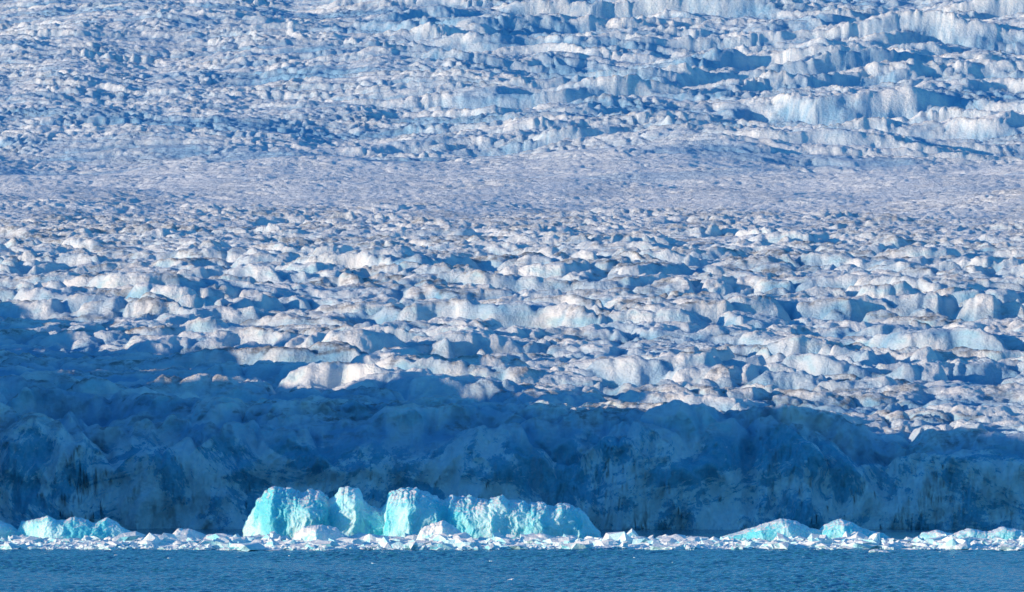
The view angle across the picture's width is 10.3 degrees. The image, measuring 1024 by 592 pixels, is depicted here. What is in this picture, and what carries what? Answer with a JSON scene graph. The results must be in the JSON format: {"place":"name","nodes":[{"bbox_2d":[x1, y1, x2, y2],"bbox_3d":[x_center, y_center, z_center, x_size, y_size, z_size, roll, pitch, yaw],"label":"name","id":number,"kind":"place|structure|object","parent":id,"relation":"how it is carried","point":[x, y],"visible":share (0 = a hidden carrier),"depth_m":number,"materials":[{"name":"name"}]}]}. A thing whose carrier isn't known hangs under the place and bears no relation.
{"place":"outdoors","nodes":[
{"label":"outdoors","id":0,"kind":"place"},
{"bbox_2d":[0,0,1023,529],"bbox_3d":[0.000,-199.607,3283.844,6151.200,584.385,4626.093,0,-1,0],"label":"glacier","id":1,"kind":"object","parent":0,"point":[674,264],"visible":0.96,"depth_m":1540.08,"materials":[{"name":"white ice"}]},
{"bbox_2d":[0,528,1023,591],"bbox_3d":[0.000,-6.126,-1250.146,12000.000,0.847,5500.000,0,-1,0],"label":"sea water","id":2,"kind":"structure","parent":0,"point":[534,570],"depth_m":731.42,"materials":[{"name":"blue liquid"}]},
{"bbox_2d":[0,515,131,538],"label":"iceberg","id":3,"kind":"object","parent":2,"relation":"on","point":[46,526],"visible":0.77,"depth_m":898.34,"materials":[{"name":"white ice"}]},
{"bbox_2d":[154,528,233,538],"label":"iceberg","id":4,"kind":"object","parent":2,"relation":"on","point":[178,532],"visible":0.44,"depth_m":894.96,"materials":[{"name":"white ice"}]},
{"bbox_2d":[293,525,344,540],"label":"iceberg","id":5,"kind":"object","parent":2,"relation":"on","point":[316,532],"visible":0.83,"depth_m":880.77,"materials":[{"name":"white ice"}]},
{"bbox_2d":[349,532,404,538],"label":"iceberg","id":6,"kind":"object","parent":2,"relation":"on","point":[359,535],"visible":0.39,"depth_m":884.59,"materials":[{"name":"ice"}]},
{"bbox_2d":[241,486,600,539],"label":"iceberg","id":7,"kind":"object","parent":2,"relation":"on","point":[348,511],"visible":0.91,"depth_m":912.71,"materials":[{"name":"teal ice"}]},
{"bbox_2d":[416,520,461,539],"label":"iceberg","id":8,"kind":"object","parent":2,"relation":"on","point":[440,527],"visible":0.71,"depth_m":881.09,"materials":[{"name":"white ice"}]},
{"bbox_2d":[0,529,1023,579],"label":"brash ice","id":9,"kind":"structure","parent":2,"relation":"on","point":[275,541],"depth_m":854.49,"materials":[{"name":"white ice"}]},
{"bbox_2d":[535,533,575,539],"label":"iceberg","id":10,"kind":"object","parent":2,"relation":"on","point":[544,536],"visible":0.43,"depth_m":877.93,"materials":[{"name":"white ice"}]},
{"bbox_2d":[723,518,889,540],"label":"iceberg","id":11,"kind":"object","parent":2,"relation":"on","point":[837,528],"visible":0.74,"depth_m":901.15,"materials":[{"name":"teal ice"}]},
{"bbox_2d":[918,527,1023,539],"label":"iceberg","id":12,"kind":"object","parent":2,"relation":"on","point":[1005,533],"visible":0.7,"depth_m":905.39,"materials":[{"name":"white ice"}]}
]}

